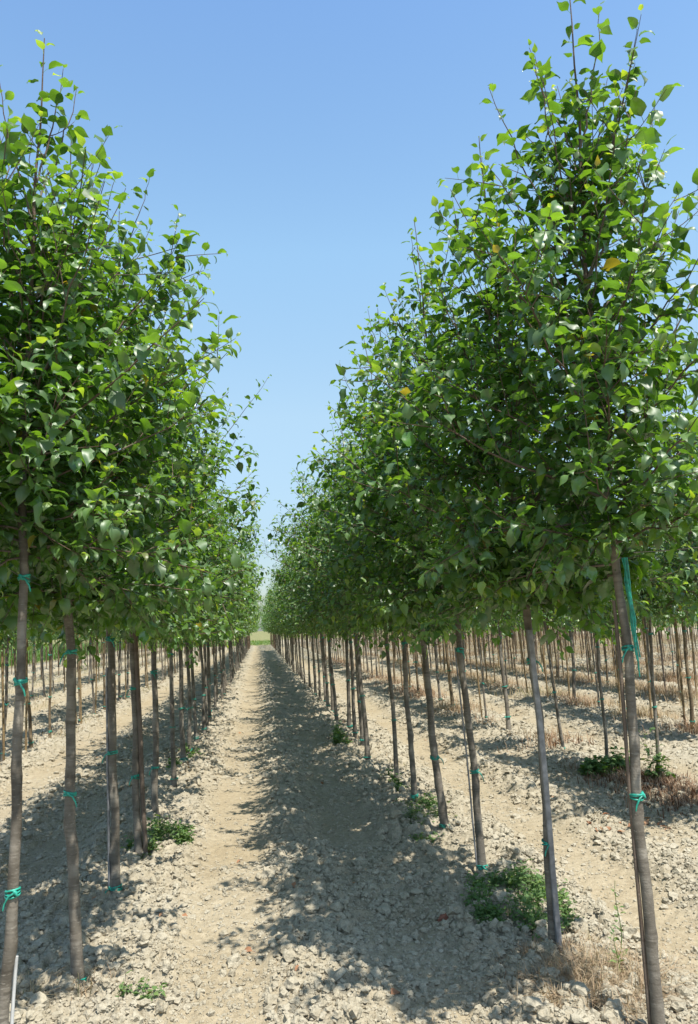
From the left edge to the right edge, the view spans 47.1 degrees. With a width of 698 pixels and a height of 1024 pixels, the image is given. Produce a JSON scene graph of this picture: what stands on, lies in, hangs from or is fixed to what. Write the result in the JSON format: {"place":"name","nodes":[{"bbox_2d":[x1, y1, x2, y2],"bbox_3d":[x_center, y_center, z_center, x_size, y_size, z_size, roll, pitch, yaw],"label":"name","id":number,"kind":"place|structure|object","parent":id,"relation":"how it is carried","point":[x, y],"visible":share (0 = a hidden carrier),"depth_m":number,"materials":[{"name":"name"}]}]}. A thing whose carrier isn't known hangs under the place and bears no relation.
{"place":"outdoors","nodes":[
{"label":"outdoors","id":0,"kind":"place"},
{"bbox_2d":[0,640,269,666],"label":"grass field","id":1,"kind":"structure","parent":0,"point":[257,642],"depth_m":71.92,"materials":[{"name":"green plant"}]},
{"bbox_2d":[0,621,697,1023],"bbox_3d":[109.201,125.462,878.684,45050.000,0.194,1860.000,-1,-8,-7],"label":"ground","id":2,"kind":"structure","parent":0,"point":[254,661],"depth_m":6.83,"materials":[{"name":"soil"}]},
{"bbox_2d":[1,645,4,760],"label":"bamboo cane","id":3,"kind":"object","parent":2,"relation":"on","point":[3,714],"visible":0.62,"depth_m":10.61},
{"bbox_2d":[0,563,16,657],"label":"young tree","id":4,"kind":"object","parent":2,"relation":"on","point":[13,635],"visible":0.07,"depth_m":9.90,"materials":[{"name":"green plant"}]},
{"bbox_2d":[10,956,18,1023],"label":"support stake","id":5,"kind":"object","parent":2,"relation":"on","point":[13,991],"visible":1,"depth_m":3.02,"materials":[{"name":"white plastic"}]},
{"bbox_2d":[0,568,52,760],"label":"young tree","id":6,"kind":"object","parent":2,"relation":"on","point":[6,684],"visible":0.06,"depth_m":10.82,"materials":[{"name":"plant"}]},
{"bbox_2d":[25,638,27,751],"bbox_3d":[-4.660,2.603,11.558,0.061,1.784,0.035,-1,-8,-7],"label":"bamboo cane","id":7,"kind":"object","parent":2,"relation":"on","point":[26,697],"visible":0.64,"depth_m":11.54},
{"bbox_2d":[3,606,52,747],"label":"young tree","id":8,"kind":"object","parent":2,"relation":"on","point":[30,741],"visible":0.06,"depth_m":11.92,"materials":[{"name":"green plant"}]},
{"bbox_2d":[10,968,68,1005],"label":"dry grass","id":9,"kind":"structure","parent":2,"relation":"on","point":[33,988],"depth_m":3.64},
{"bbox_2d":[28,586,55,696],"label":"young tree","id":10,"kind":"object","parent":2,"relation":"on","point":[43,680],"visible":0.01,"depth_m":21.71,"materials":[{"name":"plant"}]},
{"bbox_2d":[31,626,92,738],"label":"young tree","id":11,"kind":"object","parent":2,"relation":"on","point":[50,696],"visible":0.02,"depth_m":13.14,"materials":[{"name":"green plant"}]},
{"bbox_2d":[54,628,93,722],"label":"young tree","id":12,"kind":"object","parent":2,"relation":"on","point":[77,637],"visible":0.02,"depth_m":15.30,"materials":[{"name":"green plant"}]},
{"bbox_2d":[78,632,81,723],"bbox_3d":[-5.080,3.135,15.122,0.102,1.785,0.035,-1,-8,-7],"label":"bamboo cane","id":13,"kind":"object","parent":2,"relation":"on","point":[80,690],"visible":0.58,"depth_m":15.07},
{"bbox_2d":[0,651,162,696],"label":"dry weeds","id":14,"kind":"object","parent":2,"relation":"on","point":[65,674],"visible":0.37,"depth_m":32.97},
{"bbox_2d":[75,625,94,713],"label":"young tree","id":15,"kind":"object","parent":2,"relation":"on","point":[91,679],"visible":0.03,"depth_m":16.46,"materials":[{"name":"plant"}]},
{"bbox_2d":[0,651,185,716],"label":"dry weeds","id":16,"kind":"object","parent":2,"relation":"on","point":[36,698],"visible":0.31,"depth_m":22.55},
{"bbox_2d":[55,961,137,1001],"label":"dry grass","id":17,"kind":"structure","parent":2,"relation":"on","point":[91,982],"depth_m":3.72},
{"bbox_2d":[0,659,197,774],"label":"dry weeds","id":18,"kind":"object","parent":2,"relation":"on","point":[60,730],"visible":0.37,"depth_m":15.08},
{"bbox_2d":[81,628,122,709],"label":"young tree","id":19,"kind":"object","parent":2,"relation":"on","point":[104,698],"visible":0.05,"depth_m":17.63,"materials":[{"name":"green plant"}]},
{"bbox_2d":[105,667,110,886],"bbox_3d":[-1.574,1.802,5.226,0.054,1.550,0.022,1,-9,-17],"label":"support stake","id":20,"kind":"object","parent":2,"relation":"on","point":[107,770],"visible":0.84,"depth_m":5.23,"materials":[{"name":"metal"}]},
{"bbox_2d":[100,635,123,700],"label":"young tree","id":21,"kind":"object","parent":2,"relation":"on","point":[119,674],"visible":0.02,"depth_m":19.93,"materials":[{"name":"brown plant"}]},
{"bbox_2d":[0,30,241,1023],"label":"young tree","id":22,"kind":"object","parent":2,"relation":"on","point":[36,428],"visible":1,"depth_m":3.31,"materials":[{"name":"green plant"}]},
{"bbox_2d":[0,142,252,980],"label":"young tree","id":23,"kind":"object","parent":2,"relation":"on","point":[38,602],"visible":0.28,"depth_m":4.13,"materials":[{"name":"green plant"}]},
{"bbox_2d":[126,638,129,696],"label":"young tree","id":24,"kind":"object","parent":2,"relation":"on","point":[127,680],"visible":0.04,"depth_m":20.99,"materials":[{"name":"brown plant"}]},
{"bbox_2d":[0,168,258,893],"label":"young tree","id":25,"kind":"object","parent":2,"relation":"on","point":[173,627],"visible":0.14,"depth_m":5.37,"materials":[{"name":"green plant"}]},
{"bbox_2d":[133,630,147,854],"bbox_3d":[-1.586,1.801,6.095,0.138,1.802,0.040,-2,-8,4],"label":"trunk","id":26,"kind":"object","parent":2,"relation":"on","point":[141,758],"visible":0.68,"depth_m":6.09,"materials":[{"name":"brown wood"}]},
{"bbox_2d":[115,970,167,1000],"bbox_3d":[-0.959,2.195,3.689,0.244,0.154,0.194,-1,-8,-7],"label":"weed patch","id":27,"kind":"object","parent":2,"relation":"on","point":[144,987],"visible":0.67,"depth_m":3.68,"materials":[{"name":"green plant"}]},
{"bbox_2d":[120,812,196,858],"bbox_3d":[-1.507,2.540,6.362,0.588,0.250,0.881,-1,-8,-7],"label":"weed patch","id":28,"kind":"object","parent":2,"relation":"on","point":[181,831],"visible":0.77,"depth_m":6.35,"materials":[{"name":"green plant"}]},
{"bbox_2d":[63,261,261,856],"bbox_3d":[-1.604,0.281,6.355,1.930,4.924,2.045,-4,-8,13],"label":"young tree","id":29,"kind":"object","parent":2,"relation":"on","point":[137,829],"visible":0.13,"depth_m":6.14,"materials":[{"name":"green plant"}]},
{"bbox_2d":[62,353,271,813],"bbox_3d":[-1.798,0.661,7.565,1.941,4.503,1.930,-6,-9,29],"label":"young tree","id":30,"kind":"object","parent":2,"relation":"on","point":[155,763],"visible":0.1,"depth_m":7.59,"materials":[{"name":"green plant"}]},
{"bbox_2d":[165,742,203,769],"bbox_3d":[-2.076,3.146,10.294,0.453,0.217,1.629,-1,-8,-7],"label":"weed patch","id":31,"kind":"object","parent":2,"relation":"on","point":[189,755],"visible":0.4,"depth_m":10.40,"materials":[{"name":"green plant"}]},
{"bbox_2d":[127,441,266,786],"bbox_3d":[-1.904,0.936,8.826,2.023,4.346,2.034,-2,-8,0],"label":"young tree","id":32,"kind":"object","parent":2,"relation":"on","point":[173,778],"visible":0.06,"depth_m":8.79,"materials":[{"name":"green plant"}]},
{"bbox_2d":[161,656,248,774],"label":"dry weeds","id":33,"kind":"object","parent":2,"relation":"on","point":[204,733],"visible":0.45,"depth_m":12.55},
{"bbox_2d":[157,481,262,741],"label":"young tree","id":34,"kind":"object","parent":2,"relation":"on","point":[195,737],"visible":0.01,"depth_m":11.92,"materials":[{"name":"green plant"}]},
{"bbox_2d":[168,458,262,752],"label":"young tree","id":35,"kind":"object","parent":2,"relation":"on","point":[190,707],"visible":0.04,"depth_m":10.99,"materials":[{"name":"green plant"}]},
{"bbox_2d":[178,422,263,760],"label":"young tree","id":36,"kind":"object","parent":2,"relation":"on","point":[181,723],"visible":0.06,"depth_m":10.04,"materials":[{"name":"green plant"}]},
{"bbox_2d":[182,496,269,733],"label":"young tree","id":37,"kind":"object","parent":2,"relation":"on","point":[204,728],"visible":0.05,"depth_m":13.07,"materials":[{"name":"green plant"}]},
{"bbox_2d":[193,544,258,720],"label":"young tree","id":38,"kind":"object","parent":2,"relation":"on","point":[208,694],"visible":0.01,"depth_m":15.21,"materials":[{"name":"green plant"}]},
{"bbox_2d":[193,509,264,726],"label":"young tree","id":39,"kind":"object","parent":2,"relation":"on","point":[206,687],"visible":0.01,"depth_m":14.13,"materials":[{"name":"green plant"}]},
{"bbox_2d":[213,528,259,706],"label":"young tree","id":40,"kind":"object","parent":2,"relation":"on","point":[215,703],"visible":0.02,"depth_m":17.55,"materials":[{"name":"green plant"}]},
{"bbox_2d":[219,542,255,698],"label":"young tree","id":41,"kind":"object","parent":2,"relation":"on","point":[221,661],"visible":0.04,"depth_m":19.83,"materials":[{"name":"plant"}]},
{"bbox_2d":[215,550,264,701],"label":"young tree","id":42,"kind":"object","parent":2,"relation":"on","point":[247,632],"visible":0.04,"depth_m":18.73,"materials":[{"name":"green plant"}]},
{"bbox_2d":[222,558,259,694],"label":"young tree","id":43,"kind":"object","parent":2,"relation":"on","point":[223,677],"visible":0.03,"depth_m":20.99,"materials":[{"name":"plant"}]},
{"bbox_2d":[260,553,305,683],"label":"young tree","id":44,"kind":"object","parent":2,"relation":"on","point":[273,605],"visible":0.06,"depth_m":24.51,"materials":[{"name":"green plant"}]},
{"bbox_2d":[262,573,313,679],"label":"young tree","id":45,"kind":"object","parent":2,"relation":"on","point":[286,636],"visible":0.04,"depth_m":25.74,"materials":[{"name":"green plant"}]},
{"bbox_2d":[268,556,310,687],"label":"young tree","id":46,"kind":"object","parent":2,"relation":"on","point":[298,631],"visible":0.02,"depth_m":22.11,"materials":[{"name":"green plant"}]},
{"bbox_2d":[266,552,316,695],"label":"young tree","id":47,"kind":"object","parent":2,"relation":"on","point":[315,683],"visible":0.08,"depth_m":19.94,"materials":[{"name":"green plant"}]},
{"bbox_2d":[264,494,334,706],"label":"young tree","id":48,"kind":"object","parent":2,"relation":"on","point":[326,677],"visible":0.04,"depth_m":16.48,"materials":[{"name":"green plant"}]},
{"bbox_2d":[275,520,326,699],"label":"young tree","id":49,"kind":"object","parent":2,"relation":"on","point":[319,686],"visible":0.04,"depth_m":18.82,"materials":[{"name":"green plant"}]},
{"bbox_2d":[266,490,338,719],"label":"young tree","id":50,"kind":"object","parent":2,"relation":"on","point":[283,579],"visible":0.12,"depth_m":14.44,"materials":[{"name":"green plant"}]},
{"bbox_2d":[275,526,334,702],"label":"young tree","id":51,"kind":"object","parent":2,"relation":"on","point":[323,671],"visible":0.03,"depth_m":17.79,"materials":[{"name":"green plant"}]},
{"bbox_2d":[278,519,333,712],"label":"young tree","id":52,"kind":"object","parent":2,"relation":"on","point":[331,692],"visible":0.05,"depth_m":15.52,"materials":[{"name":"green plant"}]},
{"bbox_2d":[256,409,376,760],"bbox_3d":[-0.099,0.897,10.071,2.225,4.677,2.338,-5,-9,19],"label":"young tree","id":53,"kind":"object","parent":2,"relation":"on","point":[315,609],"visible":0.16,"depth_m":10.04,"materials":[{"name":"green plant"}]},
{"bbox_2d":[267,439,382,744],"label":"young tree","id":54,"kind":"object","parent":2,"relation":"on","point":[307,588],"visible":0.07,"depth_m":11.28,"materials":[{"name":"green plant"}]},
{"bbox_2d":[276,475,387,728],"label":"young tree","id":55,"kind":"object","parent":2,"relation":"on","point":[349,723],"visible":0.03,"depth_m":13.19,"materials":[{"name":"green plant"}]},
{"bbox_2d":[284,462,387,737],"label":"young tree","id":56,"kind":"object","parent":2,"relation":"on","point":[354,731],"visible":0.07,"depth_m":12.07,"materials":[{"name":"green plant"}]},
{"bbox_2d":[330,721,352,743],"bbox_3d":[-0.143,3.264,11.816,0.358,0.296,1.236,-1,-8,-7],"label":"weed patch","id":57,"kind":"object","parent":2,"relation":"on","point":[339,739],"visible":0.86,"depth_m":11.54,"materials":[{"name":"green plant"}]},
{"bbox_2d":[279,658,406,771],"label":"dry weeds","id":58,"kind":"object","parent":2,"relation":"on","point":[348,732],"visible":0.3,"depth_m":11.90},
{"bbox_2d":[0,645,697,1023],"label":"soil clods","id":59,"kind":"object","parent":2,"relation":"on","point":[350,1007],"visible":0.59,"depth_m":4.96,"materials":[{"name":"soil"}]},
{"bbox_2d":[3,617,697,680],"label":"distant trees","id":60,"kind":"object","parent":2,"relation":"on","point":[273,642],"depth_m":46.80,"materials":[{"name":"green plant"}]},
{"bbox_2d":[266,435,446,778],"bbox_3d":[0.392,0.889,8.801,2.137,4.326,2.135,0,-8,-35],"label":"young tree","id":61,"kind":"object","parent":2,"relation":"on","point":[334,613],"visible":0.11,"depth_m":8.71,"materials":[{"name":"green plant"}]},
{"bbox_2d":[291,362,458,802],"bbox_3d":[0.435,0.650,7.689,1.959,4.441,1.917,-1,-8,-7],"label":"young tree","id":62,"kind":"object","parent":2,"relation":"on","point":[413,781],"visible":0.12,"depth_m":7.73,"materials":[{"name":"green plant"}]},
{"bbox_2d":[380,768,406,791],"bbox_3d":[0.479,2.822,8.391,0.226,0.183,0.848,-1,-8,-7],"label":"weed patch","id":63,"kind":"object","parent":2,"relation":"on","point":[396,781],"visible":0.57,"depth_m":8.32,"materials":[{"name":"green plant"}]},
{"bbox_2d":[296,304,506,828],"bbox_3d":[0.536,0.445,6.748,1.939,4.573,1.987,-1,-8,-7],"label":"young tree","id":64,"kind":"object","parent":2,"relation":"on","point":[438,784],"visible":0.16,"depth_m":6.55,"materials":[{"name":"green plant"}]},
{"bbox_2d":[392,792,457,824],"bbox_3d":[0.682,2.577,7.050,0.576,0.208,1.041,-1,-8,-7],"label":"weed patch","id":65,"kind":"object","parent":2,"relation":"on","point":[428,803],"visible":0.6,"depth_m":6.86,"materials":[{"name":"green plant"}]},
{"bbox_2d":[408,831,443,842],"bbox_3d":[0.609,2.540,6.232,0.304,0.082,0.327,-1,-8,-7],"label":"weed patch","id":66,"kind":"object","parent":2,"relation":"on","point":[431,838],"visible":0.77,"depth_m":6.22,"materials":[{"name":"green plant"}]},
{"bbox_2d":[296,216,564,869],"bbox_3d":[0.615,0.163,5.510,1.875,4.761,1.876,-1,-8,-7],"label":"young tree","id":67,"kind":"object","parent":2,"relation":"on","point":[414,597],"visible":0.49,"depth_m":5.57,"materials":[{"name":"green plant"}]},
{"bbox_2d":[433,628,451,701],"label":"young tree","id":68,"kind":"object","parent":2,"relation":"on","point":[438,682],"visible":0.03,"depth_m":17.23,"materials":[{"name":"plant"}]},
{"bbox_2d":[444,628,468,705],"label":"young tree","id":69,"kind":"object","parent":2,"relation":"on","point":[450,678],"visible":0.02,"depth_m":16.11,"materials":[{"name":"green plant"}]},
{"bbox_2d":[315,657,602,752],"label":"dry weeds","id":70,"kind":"object","parent":2,"relation":"on","point":[421,693],"visible":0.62,"depth_m":15.77,"materials":[{"name":"plant"}]},
{"bbox_2d":[439,625,490,675],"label":"young tree","id":71,"kind":"object","parent":2,"relation":"on","point":[463,643],"visible":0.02,"depth_m":15.15,"materials":[{"name":"brown plant"}]},
{"bbox_2d":[454,647,477,869],"bbox_3d":[0.793,1.717,5.386,0.104,1.601,0.014,1,-9,-19],"label":"support stake","id":72,"kind":"object","parent":2,"relation":"on","point":[466,759],"visible":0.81,"depth_m":5.39,"materials":[{"name":"metal"}]},
{"bbox_2d":[473,628,482,716],"bbox_3d":[2.279,2.791,14.206,0.115,1.785,0.032,-1,-8,-7],"label":"bamboo cane","id":73,"kind":"object","parent":2,"relation":"on","point":[477,673],"visible":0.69,"depth_m":14.18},
{"bbox_2d":[463,614,504,717],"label":"young tree","id":74,"kind":"object","parent":2,"relation":"on","point":[485,709],"visible":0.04,"depth_m":13.87,"materials":[{"name":"plant"}]},
{"bbox_2d":[483,551,524,729],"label":"young tree","id":75,"kind":"object","parent":2,"relation":"on","point":[507,717],"visible":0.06,"depth_m":12.30,"materials":[{"name":"plant"}]},
{"bbox_2d":[330,0,697,1023],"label":"young tree","id":76,"kind":"object","parent":2,"relation":"on","point":[604,362],"visible":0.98,"depth_m":3.43,"materials":[{"name":"green plant"}]},
{"bbox_2d":[621,557,640,676],"bbox_3d":[1.191,0.440,3.370,0.044,0.499,0.029,-1,-8,-7],"label":"tape bundle","id":77,"kind":"object","parent":76,"relation":"hanging from","point":[627,582],"visible":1,"depth_m":3.37,"materials":[{"name":"green plastic"}]},
{"bbox_2d":[337,133,697,943],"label":"young tree","id":78,"kind":"object","parent":2,"relation":"on","point":[475,561],"visible":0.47,"depth_m":4.21,"materials":[{"name":"green plant"}]},
{"bbox_2d":[344,649,697,735],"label":"dry weeds","id":79,"kind":"object","parent":2,"relation":"on","point":[643,712],"visible":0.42,"depth_m":16.72,"materials":[{"name":"plant"}]},
{"bbox_2d":[460,858,583,941],"bbox_3d":[0.996,2.228,4.669,0.747,0.230,1.190,-1,-8,-7],"label":"weed patch","id":80,"kind":"object","parent":2,"relation":"on","point":[536,883],"visible":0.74,"depth_m":4.62,"materials":[{"name":"green plant"}]},
{"bbox_2d":[361,645,697,707],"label":"dry weeds","id":81,"kind":"object","parent":2,"relation":"on","point":[672,691],"visible":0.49,"depth_m":20.92,"materials":[{"name":"plant"}]},
{"bbox_2d":[368,642,697,686],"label":"dry weeds","id":82,"kind":"object","parent":2,"relation":"on","point":[668,676],"visible":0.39,"depth_m":25.37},
{"bbox_2d":[373,639,697,668],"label":"dry weeds","id":83,"kind":"object","parent":2,"relation":"on","point":[643,663],"visible":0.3,"depth_m":35.25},
{"bbox_2d":[378,636,697,659],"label":"dry weeds","id":84,"kind":"object","parent":2,"relation":"on","point":[656,650],"visible":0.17,"depth_m":44.44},
{"bbox_2d":[383,638,697,663],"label":"dry weeds","id":85,"kind":"object","parent":2,"relation":"on","point":[659,657],"visible":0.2,"depth_m":37.86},
{"bbox_2d":[506,489,580,750],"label":"young tree","id":86,"kind":"object","parent":2,"relation":"on","point":[553,683],"visible":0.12,"depth_m":10.38,"materials":[{"name":"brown plant"}]},
{"bbox_2d":[526,630,562,950],"bbox_3d":[1.005,1.471,4.093,0.079,1.720,0.045,-1,-8,-7],"label":"support stake","id":87,"kind":"object","parent":2,"relation":"on","point":[545,783],"visible":0.88,"depth_m":4.09,"materials":[{"name":"metal"}]},
{"bbox_2d":[506,928,606,966],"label":"dry grass","id":88,"kind":"structure","parent":2,"relation":"on","point":[526,950],"depth_m":4.00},
{"bbox_2d":[540,603,575,701],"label":"young tree","id":89,"kind":"object","parent":2,"relation":"on","point":[573,671],"visible":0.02,"depth_m":16.35,"materials":[{"name":"brown plant"}]},
{"bbox_2d":[451,919,697,1023],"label":"dry grass","id":90,"kind":"structure","parent":2,"relation":"on","point":[575,975],"depth_m":3.66,"materials":[{"name":"plant"}]},
{"bbox_2d":[464,632,697,649],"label":"dry weeds","id":91,"kind":"object","parent":2,"relation":"on","point":[664,642],"visible":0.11,"depth_m":60.88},
{"bbox_2d":[566,551,617,706],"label":"young tree","id":92,"kind":"object","parent":2,"relation":"on","point":[595,672],"visible":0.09,"depth_m":15.16,"materials":[{"name":"brown plant"}]},
{"bbox_2d":[544,479,656,763],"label":"young tree","id":93,"kind":"object","parent":2,"relation":"on","point":[568,626],"visible":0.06,"depth_m":9.00,"materials":[{"name":"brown plant"}]},
{"bbox_2d":[576,746,629,777],"bbox_3d":[2.797,2.744,8.707,0.635,0.354,0.664,-4,-9,15],"label":"broadleaf weed","id":94,"kind":"object","parent":2,"relation":"on","point":[616,761],"visible":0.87,"depth_m":8.64,"materials":[{"name":"green plant"}]},
{"bbox_2d":[604,888,627,958],"bbox_3d":[1.305,2.008,3.897,0.108,0.401,0.086,2,-9,-24],"label":"tall weed","id":95,"kind":"object","parent":2,"relation":"on","point":[618,914],"visible":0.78,"depth_m":3.90,"materials":[{"name":"beige plant"}]},
{"bbox_2d":[555,741,697,818],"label":"dry weeds","id":96,"kind":"object","parent":2,"relation":"on","point":[668,781],"visible":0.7,"depth_m":7.63,"materials":[{"name":"plant"}]},
{"bbox_2d":[612,600,650,1023],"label":"support stake","id":97,"kind":"object","parent":2,"relation":"on","point":[643,948],"visible":1,"depth_m":3.30,"materials":[{"name":"brown wood"}]},
{"bbox_2d":[597,540,669,718],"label":"young tree","id":98,"kind":"object","parent":2,"relation":"on","point":[647,642],"visible":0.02,"depth_m":13.02,"materials":[{"name":"green plant"}]},
{"bbox_2d":[595,375,697,627],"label":"young tree","id":99,"kind":"object","parent":2,"relation":"on","point":[684,596],"visible":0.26,"depth_m":7.45,"materials":[{"name":"green plant"}]},
{"bbox_2d":[642,617,652,718],"bbox_3d":[4.960,2.582,13.312,0.055,1.784,0.041,-1,-8,-7],"label":"bamboo cane","id":100,"kind":"object","parent":2,"relation":"on","point":[648,680],"visible":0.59,"depth_m":13.29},
{"bbox_2d":[600,425,697,775],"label":"young tree","id":101,"kind":"object","parent":2,"relation":"on","point":[657,615],"visible":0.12,"depth_m":8.24,"materials":[{"name":"green plant"}]},
{"bbox_2d":[638,727,675,778],"bbox_3d":[3.087,2.483,8.101,0.409,0.591,0.260,-3,-8,9],"label":"weed","id":102,"kind":"object","parent":2,"relation":"on","point":[657,758],"visible":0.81,"depth_m":8.07,"materials":[{"name":"green plant"}]},
{"bbox_2d":[641,523,697,728],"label":"young tree","id":103,"kind":"object","parent":2,"relation":"on","point":[688,676],"visible":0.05,"depth_m":11.86,"materials":[{"name":"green plant"}]},
{"bbox_2d":[650,548,688,695],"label":"young tree","id":104,"kind":"object","parent":2,"relation":"on","point":[678,679],"visible":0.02,"depth_m":16.88,"materials":[{"name":"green plant"}]},
{"bbox_2d":[652,397,697,621],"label":"young tree","id":105,"kind":"object","parent":2,"relation":"on","point":[693,606],"visible":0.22,"depth_m":6.46,"materials":[{"name":"green plant"}]},
{"bbox_2d":[674,619,685,724],"bbox_3d":[5.068,2.428,12.240,0.047,1.784,0.041,-1,-8,-7],"label":"bamboo cane","id":106,"kind":"object","parent":2,"relation":"on","point":[680,671],"visible":0.67,"depth_m":12.23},
{"bbox_2d":[690,625,696,692],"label":"bamboo cane","id":107,"kind":"object","parent":2,"relation":"on","point":[692,645],"visible":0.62,"depth_m":16.25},
{"bbox_2d":[0,0,697,630],"label":"sky","id":108,"kind":"structure","parent":0,"point":[303,141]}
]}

